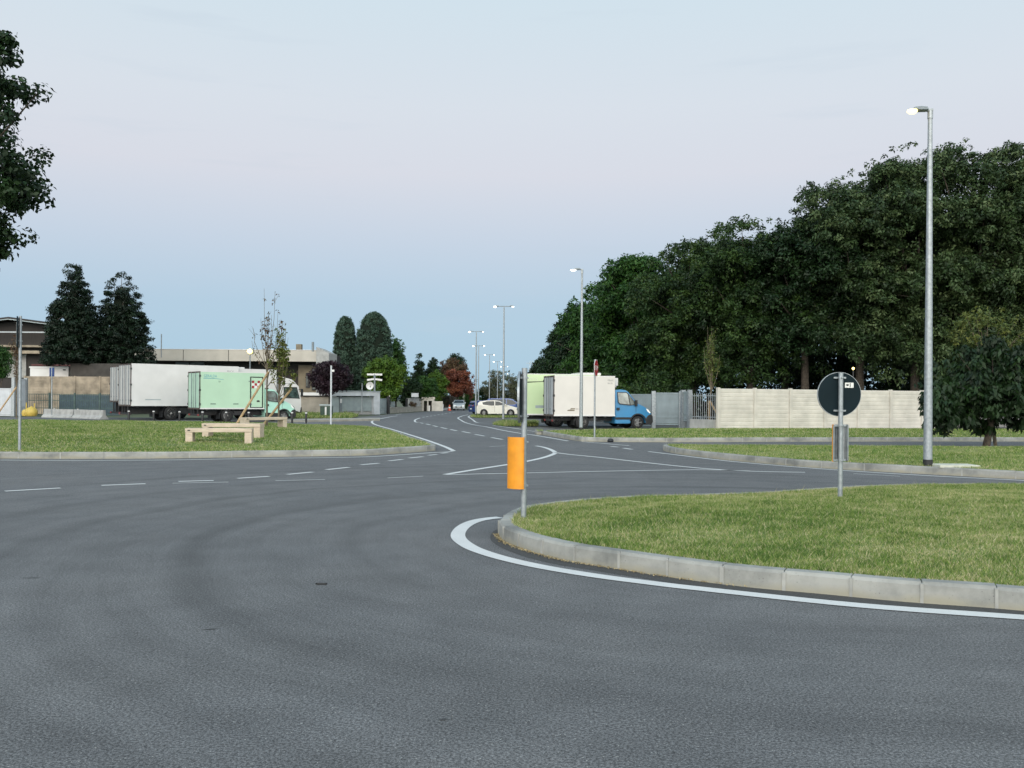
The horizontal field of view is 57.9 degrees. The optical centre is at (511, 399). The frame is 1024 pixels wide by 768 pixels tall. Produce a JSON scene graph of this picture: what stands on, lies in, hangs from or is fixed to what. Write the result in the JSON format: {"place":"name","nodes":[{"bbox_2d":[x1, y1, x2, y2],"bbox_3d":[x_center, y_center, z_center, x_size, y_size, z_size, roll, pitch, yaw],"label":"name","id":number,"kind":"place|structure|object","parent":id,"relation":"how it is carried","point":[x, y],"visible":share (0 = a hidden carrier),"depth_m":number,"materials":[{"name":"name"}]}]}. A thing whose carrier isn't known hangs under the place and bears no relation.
{"place":"outdoors","nodes":[
{"label":"outdoors","id":0,"kind":"place"},
{"bbox_2d":[0,387,13,415],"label":"metal gate","id":1,"kind":"structure","parent":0,"point":[5,393],"depth_m":69.98,"materials":[{"name":"metal"}]},
{"bbox_2d":[0,317,105,387],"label":"timber house","id":2,"kind":"structure","parent":0,"point":[33,336],"depth_m":93.20,"materials":[{"name":"grey paint"}]},
{"bbox_2d":[0,418,430,451],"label":"lawn","id":3,"kind":"structure","parent":0,"point":[183,444],"depth_m":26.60,"materials":[{"name":"plant"}]},
{"bbox_2d":[0,335,18,417],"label":"sapling","id":4,"kind":"object","parent":3,"relation":"on","point":[16,368],"visible":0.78,"depth_m":56.95,"materials":[{"name":"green plant"}]},
{"bbox_2d":[16,316,21,449],"bbox_3d":[-12.186,-0.324,22.881,0.132,3.511,0.600,0,0,-26],"label":"pole","id":5,"kind":"object","parent":3,"relation":"on","point":[19,327],"visible":0.98,"depth_m":22.86,"materials":[{"name":"metal"}]},
{"bbox_2d":[0,30,56,261],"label":"maple tree","id":6,"kind":"object","parent":3,"relation":"on","point":[21,185],"visible":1,"depth_m":23.99,"materials":[{"name":"green plant"}]},
{"bbox_2d":[185,428,253,442],"bbox_3d":[-8.290,1.016,26.239,1.819,0.440,0.433,0,0,-8],"label":"park bench","id":7,"kind":"object","parent":3,"relation":"on","point":[189,434],"visible":0.9,"depth_m":26.04,"materials":[{"name":"beige concrete"}]},
{"bbox_2d":[202,423,264,437],"bbox_3d":[-8.441,0.926,28.014,1.787,0.440,0.433,0,0,3],"label":"park bench","id":8,"kind":"object","parent":3,"relation":"on","point":[258,430],"visible":0.94,"depth_m":27.82,"materials":[{"name":"beige wood"}]},
{"bbox_2d":[239,417,286,426],"bbox_3d":[-10.066,0.917,37.514,0.433,0.440,1.972,0,0,42],"label":"park bench","id":9,"kind":"object","parent":3,"relation":"on","point":[282,421],"visible":0.86,"depth_m":37.43,"materials":[{"name":"beige wood"}]},
{"bbox_2d":[236,294,291,425],"bbox_3d":[-10.444,-1.782,38.938,1.878,5.885,1.519,0,0,18],"label":"sapling","id":10,"kind":"object","parent":3,"relation":"on","point":[267,355],"visible":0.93,"depth_m":38.91,"materials":[{"name":"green plant"}]},
{"bbox_2d":[266,327,298,426],"bbox_3d":[-9.566,-0.988,38.690,1.266,4.342,1.076,0,0,0],"label":"sapling","id":11,"kind":"object","parent":3,"relation":"on","point":[282,362],"visible":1,"depth_m":38.63,"materials":[{"name":"green plant"}]},
{"bbox_2d":[106,344,340,396],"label":"flat roof building","id":12,"kind":"structure","parent":0,"point":[301,361],"depth_m":95.00,"materials":[{"name":"white paint"}]},
{"bbox_2d":[300,392,328,412],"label":"retaining wall","id":13,"kind":"structure","parent":0,"point":[311,401],"depth_m":88.00,"materials":[{"name":"white paint"}]},
{"bbox_2d":[293,408,358,418],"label":"grass","id":14,"kind":"structure","parent":0,"point":[313,414],"depth_m":68.17,"materials":[{"name":"green plant"}]},
{"bbox_2d":[287,418,379,421],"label":"pavement","id":15,"kind":"structure","parent":0,"point":[334,419],"depth_m":61.66,"materials":[{"name":"grey concrete"}]},
{"bbox_2d":[0,401,707,420],"bbox_3d":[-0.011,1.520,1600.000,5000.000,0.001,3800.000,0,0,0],"label":"ground","id":16,"kind":"structure","parent":0,"point":[399,404],"depth_m":75.15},
{"bbox_2d":[0,345,15,386],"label":"tree","id":17,"kind":"object","parent":16,"relation":"on","point":[6,362],"visible":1,"depth_m":71.71,"materials":[{"name":"green plant"}]},
{"bbox_2d":[11,377,27,415],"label":"metal gate","id":18,"kind":"structure","parent":16,"relation":"on","point":[24,395],"depth_m":71.21,"materials":[{"name":"metal"}]},
{"bbox_2d":[29,366,69,375],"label":"site cabin","id":19,"kind":"object","parent":16,"relation":"on","point":[44,371],"visible":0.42,"depth_m":84.00,"materials":[{"name":"white metal"}]},
{"bbox_2d":[36,263,106,365],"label":"conifer","id":20,"kind":"object","parent":16,"relation":"on","point":[69,339],"visible":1,"depth_m":82.90,"materials":[{"name":"green plant"}]},
{"bbox_2d":[28,393,114,415],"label":"fence","id":21,"kind":"object","parent":16,"relation":"on","point":[74,400],"visible":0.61,"depth_m":72.99,"materials":[{"name":"grey metal"}]},
{"bbox_2d":[24,376,125,414],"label":"precast wall","id":22,"kind":"structure","parent":16,"relation":"on","point":[39,386],"depth_m":79.97,"materials":[{"name":"beige concrete"}]},
{"bbox_2d":[60,395,118,415],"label":"privacy screen","id":23,"kind":"object","parent":16,"relation":"on","point":[78,403],"visible":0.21,"depth_m":76.00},
{"bbox_2d":[70,363,117,376],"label":"privacy screen","id":24,"kind":"object","parent":16,"relation":"on","point":[88,370],"visible":0.36,"depth_m":83.00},
{"bbox_2d":[87,271,158,363],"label":"conifer","id":25,"kind":"object","parent":16,"relation":"on","point":[119,341],"visible":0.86,"depth_m":84.87,"materials":[{"name":"green plant"}]},
{"bbox_2d":[330,365,333,423],"bbox_3d":[-9.530,-0.163,49.000,0.205,3.328,0.088,0,0,0],"label":"sign post","id":26,"kind":"object","parent":16,"relation":"on","point":[331,370],"visible":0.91,"depth_m":48.96,"materials":[{"name":"grey metal"}]},
{"bbox_2d":[332,315,357,396],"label":"clipped cypress","id":27,"kind":"object","parent":16,"relation":"on","point":[344,341],"visible":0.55,"depth_m":111.07,"materials":[{"name":"green plant"}]},
{"bbox_2d":[354,311,393,396],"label":"clipped cypress","id":28,"kind":"object","parent":16,"relation":"on","point":[373,339],"visible":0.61,"depth_m":110.55,"materials":[{"name":"green plant"}]},
{"bbox_2d":[361,354,409,410],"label":"tree","id":29,"kind":"object","parent":16,"relation":"on","point":[393,375],"visible":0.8,"depth_m":98.56,"materials":[{"name":"green plant"}]},
{"bbox_2d":[392,334,406,406],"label":"tree","id":30,"kind":"object","parent":16,"relation":"on","point":[398,354],"visible":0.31,"depth_m":121.47,"materials":[{"name":"green plant"}]},
{"bbox_2d":[390,406,421,412],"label":"wall","id":31,"kind":"structure","parent":16,"relation":"on","point":[404,409],"depth_m":104.95,"materials":[{"name":"grey concrete"}]},
{"bbox_2d":[398,375,422,406],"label":"tree","id":32,"kind":"object","parent":16,"relation":"on","point":[413,385],"visible":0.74,"depth_m":117.18,"materials":[{"name":"green plant"}]},
{"bbox_2d":[411,353,427,378],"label":"cedar","id":33,"kind":"object","parent":16,"relation":"on","point":[418,367],"visible":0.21,"depth_m":127.69,"materials":[{"name":"green plant"}]},
{"bbox_2d":[416,375,439,403],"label":"tree","id":34,"kind":"object","parent":16,"relation":"on","point":[430,387],"visible":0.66,"depth_m":119.07,"materials":[{"name":"green plant"}]},
{"bbox_2d":[421,397,442,410],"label":"cream portal","id":35,"kind":"object","parent":16,"relation":"on","point":[433,405],"visible":0.73,"depth_m":119.13,"materials":[{"name":"white paint"}]},
{"bbox_2d":[427,357,445,402],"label":"cedar","id":36,"kind":"object","parent":16,"relation":"on","point":[432,365],"visible":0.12,"depth_m":131.62,"materials":[{"name":"green plant"}]},
{"bbox_2d":[428,369,449,400],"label":"tree","id":37,"kind":"object","parent":16,"relation":"on","point":[440,379],"visible":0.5,"depth_m":127.29,"materials":[{"name":"green plant"}]},
{"bbox_2d":[441,395,456,409],"bbox_3d":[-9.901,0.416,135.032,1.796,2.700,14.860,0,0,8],"label":"tree","id":38,"kind":"object","parent":16,"relation":"on","point":[449,399],"visible":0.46,"depth_m":136.18,"materials":[{"name":"green plant"}]},
{"bbox_2d":[439,357,468,381],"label":"tree","id":39,"kind":"object","parent":16,"relation":"on","point":[450,364],"visible":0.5,"depth_m":139.08,"materials":[{"name":"brown plant"}]},
{"bbox_2d":[442,369,474,409],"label":"red tree","id":40,"kind":"object","parent":16,"relation":"on","point":[460,387],"visible":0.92,"depth_m":132.71,"materials":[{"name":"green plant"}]},
{"bbox_2d":[480,369,517,399],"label":"tree","id":41,"kind":"object","parent":16,"relation":"on","point":[512,386],"visible":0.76,"depth_m":149.07,"materials":[{"name":"green plant"}]},
{"bbox_2d":[530,345,553,373],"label":"broadleaf tree","id":42,"kind":"object","parent":16,"relation":"on","point":[536,364],"visible":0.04,"depth_m":117.18,"materials":[{"name":"green plant"}]},
{"bbox_2d":[537,327,557,373],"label":"broadleaf tree","id":43,"kind":"object","parent":16,"relation":"on","point":[547,366],"visible":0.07,"depth_m":97.41,"materials":[{"name":"green plant"}]},
{"bbox_2d":[551,297,593,373],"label":"broadleaf tree","id":44,"kind":"object","parent":16,"relation":"on","point":[562,341],"visible":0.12,"depth_m":82.54,"materials":[{"name":"green plant"}]},
{"bbox_2d":[551,281,641,382],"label":"broadleaf tree","id":45,"kind":"object","parent":16,"relation":"on","point":[570,322],"visible":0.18,"depth_m":76.89,"materials":[{"name":"green plant"}]},
{"bbox_2d":[599,364,645,393],"bbox_3d":[7.104,-0.212,60.007,5.200,4.206,3.177,0,0,0],"label":"shrub","id":46,"kind":"object","parent":16,"relation":"on","point":[622,381],"visible":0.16,"depth_m":59.89,"materials":[{"name":"green plant"}]},
{"bbox_2d":[583,252,697,391],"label":"broadleaf tree","id":47,"kind":"object","parent":16,"relation":"on","point":[610,320],"visible":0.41,"depth_m":68.53,"materials":[{"name":"green plant"}]},
{"bbox_2d":[619,376,662,393],"bbox_3d":[8.115,0.053,57.890,3.746,3.208,3.441,0,0,0],"label":"shrub","id":48,"kind":"object","parent":16,"relation":"on","point":[628,387],"visible":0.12,"depth_m":57.61,"materials":[{"name":"green plant"}]},
{"bbox_2d":[630,370,697,425],"bbox_3d":[9.162,-0.122,57.159,4.607,3.574,3.514,0,0,0],"label":"shrub","id":49,"kind":"object","parent":16,"relation":"on","point":[650,387],"visible":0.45,"depth_m":56.77,"materials":[{"name":"green plant"}]},
{"bbox_2d":[619,236,746,418],"bbox_3d":[12.113,-4.694,61.993,9.570,12.756,9.205,0,0,0],"label":"broadleaf tree","id":50,"kind":"object","parent":16,"relation":"on","point":[655,294],"visible":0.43,"depth_m":60.51,"materials":[{"name":"green plant"}]},
{"bbox_2d":[703,328,721,418],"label":"sapling","id":51,"kind":"object","parent":16,"relation":"on","point":[709,367],"visible":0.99,"depth_m":45.97,"materials":[{"name":"green plant"}]},
{"bbox_2d":[656,214,832,388],"bbox_3d":[14.959,-4.879,57.969,10.030,13.170,10.025,0,0,-43],"label":"broadleaf tree","id":52,"kind":"object","parent":16,"relation":"on","point":[732,347],"visible":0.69,"depth_m":55.98,"materials":[{"name":"green plant"}]},
{"bbox_2d":[583,351,940,419],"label":"undergrowth","id":53,"kind":"object","parent":16,"relation":"on","point":[812,386],"visible":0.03,"depth_m":73.04,"materials":[{"name":"green plant"}]},
{"bbox_2d":[735,339,844,388],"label":"broadleaf tree","id":54,"kind":"object","parent":16,"relation":"on","point":[794,385],"visible":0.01,"depth_m":67.77,"materials":[{"name":"green plant"}]},
{"bbox_2d":[739,210,881,389],"bbox_3d":[17.971,-4.944,55.755,9.122,13.338,9.812,0,0,0],"label":"broadleaf tree","id":55,"kind":"object","parent":16,"relation":"on","point":[815,258],"visible":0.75,"depth_m":53.71,"materials":[{"name":"green plant"}]},
{"bbox_2d":[716,387,934,428],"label":"precast wall","id":56,"kind":"structure","parent":16,"relation":"on","point":[766,408],"depth_m":47.01,"materials":[{"name":"beige concrete"}]},
{"bbox_2d":[786,306,893,385],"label":"broadleaf tree","id":57,"kind":"object","parent":16,"relation":"on","point":[817,375],"visible":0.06,"depth_m":65.43,"materials":[{"name":"green plant"}]},
{"bbox_2d":[764,162,950,389],"bbox_3d":[20.603,-6.118,54.967,9.583,15.728,9.223,0,0,-30],"label":"broadleaf tree","id":58,"kind":"object","parent":16,"relation":"on","point":[847,217],"visible":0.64,"depth_m":52.41,"materials":[{"name":"green plant"}]},
{"bbox_2d":[829,249,943,390],"bbox_3d":[26.447,-5.682,63.917,10.753,14.933,8.810,0,0,24],"label":"broadleaf tree","id":59,"kind":"object","parent":16,"relation":"on","point":[893,388],"visible":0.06,"depth_m":63.80,"materials":[{"name":"green plant"}]},
{"bbox_2d":[817,141,1012,390],"bbox_3d":[23.439,-6.712,54.161,10.466,16.954,9.991,0,0,36],"label":"broadleaf tree","id":60,"kind":"object","parent":16,"relation":"on","point":[893,196],"visible":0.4,"depth_m":51.88,"materials":[{"name":"green plant"}]},
{"bbox_2d":[881,137,1023,418],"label":"broadleaf tree","id":61,"kind":"object","parent":16,"relation":"on","point":[990,206],"visible":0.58,"depth_m":50.55,"materials":[{"name":"green plant"}]},
{"bbox_2d":[943,159,1023,350],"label":"broadleaf tree","id":62,"kind":"object","parent":16,"relation":"on","point":[1017,232],"visible":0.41,"depth_m":50.41,"materials":[{"name":"green plant"}]},
{"bbox_2d":[332,390,380,414],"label":"bus stop shelter","id":63,"kind":"object","parent":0,"point":[371,404],"visible":0.85,"depth_m":88.15,"materials":[{"name":"grey paint"}]},
{"bbox_2d":[11,409,705,421],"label":"road","id":64,"kind":"structure","parent":0,"point":[453,415],"depth_m":77.71,"materials":[{"name":"grey asphalt"}]},
{"bbox_2d":[41,409,73,417],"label":"concrete barrier","id":65,"kind":"object","parent":64,"relation":"on","point":[62,413],"visible":0.86,"depth_m":66.06,"materials":[{"name":"grey concrete"}]},
{"bbox_2d":[109,366,302,418],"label":"box truck","id":66,"kind":"object","parent":64,"relation":"on","point":[293,398],"visible":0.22,"depth_m":70.15,"materials":[{"name":"white paint"}]},
{"bbox_2d":[488,398,516,414],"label":"parked car","id":67,"kind":"object","parent":64,"relation":"on","point":[510,402],"visible":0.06,"depth_m":91.99,"materials":[{"name":"blue paint"}]},
{"bbox_2d":[0,417,1023,767],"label":"road","id":68,"kind":"structure","parent":0,"point":[400,633],"depth_m":5.83,"materials":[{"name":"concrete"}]},
{"bbox_2d":[21,402,37,415],"bbox_3d":[-32.882,0.645,63.112,1.175,0.950,0.795,0,0,37],"label":"buoy tank","id":69,"kind":"object","parent":68,"relation":"on","point":[31,411],"visible":1,"depth_m":62.79,"materials":[{"name":"yellow plastic"}]},
{"bbox_2d":[71,409,107,418],"bbox_3d":[-29.181,0.986,63.900,4.313,0.620,0.576,0,0,40],"label":"concrete barrier","id":70,"kind":"object","parent":68,"relation":"on","point":[89,414],"visible":0.97,"depth_m":63.54,"materials":[{"name":"grey concrete"}]},
{"bbox_2d":[118,363,268,419],"bbox_3d":[-21.731,-0.496,63.459,9.465,3.689,2.760,0,0,-40],"label":"box truck","id":71,"kind":"object","parent":68,"relation":"on","point":[161,390],"visible":0.59,"depth_m":60.87,"materials":[{"name":"white paint"}]},
{"bbox_2d":[0,425,435,458],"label":"kerb","id":72,"kind":"structure","parent":68,"relation":"on","point":[182,454],"depth_m":23.20,"materials":[{"name":"concrete"}]},
{"bbox_2d":[187,371,295,421],"bbox_3d":[-17.354,-0.194,59.680,6.445,3.146,2.240,0,0,-38],"label":"box truck","id":73,"kind":"object","parent":68,"relation":"on","point":[214,395],"visible":0.84,"depth_m":58.20,"materials":[{"name":"green paint"}]},
{"bbox_2d":[494,305,513,419],"bbox_3d":[-0.577,-2.438,62.336,1.364,7.869,0.216,0,0,0],"label":"street lamp","id":74,"kind":"object","parent":68,"relation":"on","point":[503,385],"visible":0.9,"depth_m":62.31,"materials":[{"name":"metal"}]},
{"bbox_2d":[9,413,1023,490],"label":"road marking","id":75,"kind":"object","parent":68,"relation":"on","point":[552,454],"visible":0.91,"depth_m":21.79,"materials":[{"name":"paint"}]},
{"bbox_2d":[517,373,621,426],"bbox_3d":[3.752,-0.009,53.190,6.695,3.069,2.318,0,0,-10],"label":"box truck","id":76,"kind":"object","parent":68,"relation":"on","point":[535,394],"visible":0.24,"depth_m":51.75,"materials":[{"name":"green paint"}]},
{"bbox_2d":[594,360,597,436],"bbox_3d":[3.033,0.031,33.817,0.100,3.020,0.610,0,0,18],"label":"stop sign","id":77,"kind":"object","parent":68,"relation":"on","point":[595,368],"visible":0.99,"depth_m":33.79,"materials":[{"name":"metal"}]},
{"bbox_2d":[543,375,652,428],"bbox_3d":[4.641,0.127,50.100,5.600,2.812,2.240,0,0,-13],"label":"box truck","id":78,"kind":"object","parent":68,"relation":"on","point":[623,408],"visible":0.94,"depth_m":49.11,"materials":[{"name":"white paint"}]},
{"bbox_2d":[493,533,746,586],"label":"kerb litter","id":79,"kind":"object","parent":68,"relation":"on","point":[548,556],"visible":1,"depth_m":8.57,"materials":[{"name":"plant"}]},
{"bbox_2d":[630,394,650,425],"bbox_3d":[7.293,0.585,54.500,1.977,1.872,0.080,0,0,30],"label":"sheet fence","id":80,"kind":"object","parent":68,"relation":"on","point":[644,400],"visible":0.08,"depth_m":54.21,"materials":[{"name":"grey metal"}]},
{"bbox_2d":[651,391,679,427],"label":"metal gate","id":81,"kind":"structure","parent":68,"relation":"on","point":[665,407],"depth_m":50.98,"materials":[{"name":"metal"}]},
{"bbox_2d":[680,390,691,427],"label":"metal gate","id":82,"kind":"structure","parent":68,"relation":"on","point":[685,404],"depth_m":48.69,"materials":[{"name":"metal"}]},
{"bbox_2d":[690,393,715,427],"bbox_3d":[9.565,0.618,46.217,0.240,1.897,1.804,0,0,-30],"label":"railing","id":83,"kind":"object","parent":68,"relation":"on","point":[702,423],"visible":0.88,"depth_m":46.16,"materials":[{"name":"concrete"}]},
{"bbox_2d":[451,517,1023,618],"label":"road marking","id":84,"kind":"object","parent":68,"relation":"on","point":[458,532],"visible":0.99,"depth_m":7.42,"materials":[{"name":"paint"}]},
{"bbox_2d":[490,529,1023,614],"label":"gutter strip","id":85,"kind":"object","parent":68,"relation":"on","point":[514,549],"visible":0.91,"depth_m":7.37,"materials":[{"name":"concrete"}]},
{"bbox_2d":[498,483,1023,610],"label":"kerb","id":86,"kind":"structure","parent":68,"relation":"on","point":[964,593],"depth_m":7.39,"materials":[{"name":"concrete"}]},
{"bbox_2d":[535,428,1023,441],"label":"kerb","id":87,"kind":"structure","parent":68,"relation":"on","point":[757,439],"depth_m":34.96,"materials":[{"name":"concrete"}]},
{"bbox_2d":[663,444,1023,478],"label":"kerb","id":88,"kind":"structure","parent":68,"relation":"on","point":[990,473],"depth_m":20.46,"materials":[{"name":"concrete"}]},
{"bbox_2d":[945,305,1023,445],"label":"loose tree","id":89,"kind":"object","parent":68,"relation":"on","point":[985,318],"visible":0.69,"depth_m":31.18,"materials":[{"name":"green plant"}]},
{"bbox_2d":[0,0,1023,400],"label":"sky","id":90,"kind":"structure","parent":0,"point":[427,166],"materials":[{"name":"blue"}]},
{"bbox_2d":[493,418,539,425],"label":"grass","id":91,"kind":"structure","parent":0,"point":[506,422],"depth_m":53.72,"materials":[{"name":"green plant"}]},
{"bbox_2d":[510,481,1023,585],"bbox_3d":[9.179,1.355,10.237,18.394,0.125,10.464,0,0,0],"label":"lawn","id":92,"kind":"structure","parent":0,"point":[823,545],"depth_m":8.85,"materials":[{"name":"plant"}]},
{"bbox_2d":[507,368,528,517],"bbox_3d":[0.074,0.577,10.592,0.225,1.887,0.568,0,0,-15],"label":"road sign","id":93,"kind":"object","parent":92,"relation":"on","point":[516,462],"visible":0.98,"depth_m":10.55,"materials":[{"name":"metal"}]},
{"bbox_2d":[817,372,860,496],"bbox_3d":[4.474,0.547,12.615,0.606,1.858,0.141,0,0,-2],"label":"road sign","id":94,"kind":"object","parent":92,"relation":"on","point":[839,394],"visible":1,"depth_m":12.64,"materials":[{"name":"metal"}]},
{"bbox_2d":[536,426,1023,437],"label":"lawn","id":95,"kind":"structure","parent":0,"point":[998,434],"depth_m":37.73,"materials":[{"name":"plant"}]},
{"bbox_2d":[571,268,582,429],"bbox_3d":[2.926,-2.274,41.751,0.616,7.360,0.233,0,0,0],"label":"street lamp","id":96,"kind":"object","parent":95,"relation":"on","point":[581,382],"visible":0.98,"depth_m":41.72,"materials":[{"name":"metal"}]},
{"bbox_2d":[668,443,1023,470],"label":"lawn","id":97,"kind":"structure","parent":0,"point":[967,450],"depth_m":23.27,"materials":[{"name":"plant"}]},
{"bbox_2d":[907,106,933,465],"bbox_3d":[8.697,-2.406,19.724,0.609,7.687,0.242,0,0,0],"label":"street lamp","id":98,"kind":"object","parent":97,"relation":"on","point":[928,407],"visible":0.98,"depth_m":19.69,"materials":[{"name":"metal"}]},
{"bbox_2d":[932,463,979,467],"bbox_3d":[9.347,1.389,19.560,0.840,0.055,0.560,0,0,0],"label":"utility cover","id":99,"kind":"object","parent":97,"relation":"on","point":[941,465],"visible":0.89,"depth_m":19.28,"materials":[{"name":"white concrete"}]},
{"bbox_2d":[914,334,1023,445],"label":"evergreen tree","id":100,"kind":"object","parent":97,"relation":"on","point":[972,394],"visible":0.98,"depth_m":29.13,"materials":[{"name":"green plant"}]},
{"label":"verge","id":101,"kind":"structure","parent":0,"visible":0},
{"bbox_2d":[319,404,333,414],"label":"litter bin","id":102,"kind":"object","parent":101,"relation":"on","point":[325,409],"visible":0.72,"depth_m":67.70,"materials":[{"name":"metal"}]},
{"bbox_2d":[305,360,353,403],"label":"plum tree","id":103,"kind":"object","parent":101,"relation":"on","point":[319,376],"visible":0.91,"depth_m":81.05,"materials":[{"name":"purple plant"}]},
{"label":"verge","id":104,"kind":"structure","parent":0,"visible":0},
{"bbox_2d":[469,331,483,414],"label":"street lamp","id":105,"kind":"object","parent":104,"relation":"on","point":[476,374],"visible":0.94,"depth_m":83.62,"materials":[{"name":"metal"}]},
{"bbox_2d":[470,414,517,417],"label":"grass","id":106,"kind":"structure","parent":104,"relation":"on","point":[488,416],"depth_m":79.08,"materials":[{"name":"green plant"}]},
{"bbox_2d":[477,400,516,415],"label":"parked car","id":107,"kind":"object","parent":104,"relation":"on","point":[489,407],"visible":0.91,"depth_m":84.64,"materials":[{"name":"beige paint"}]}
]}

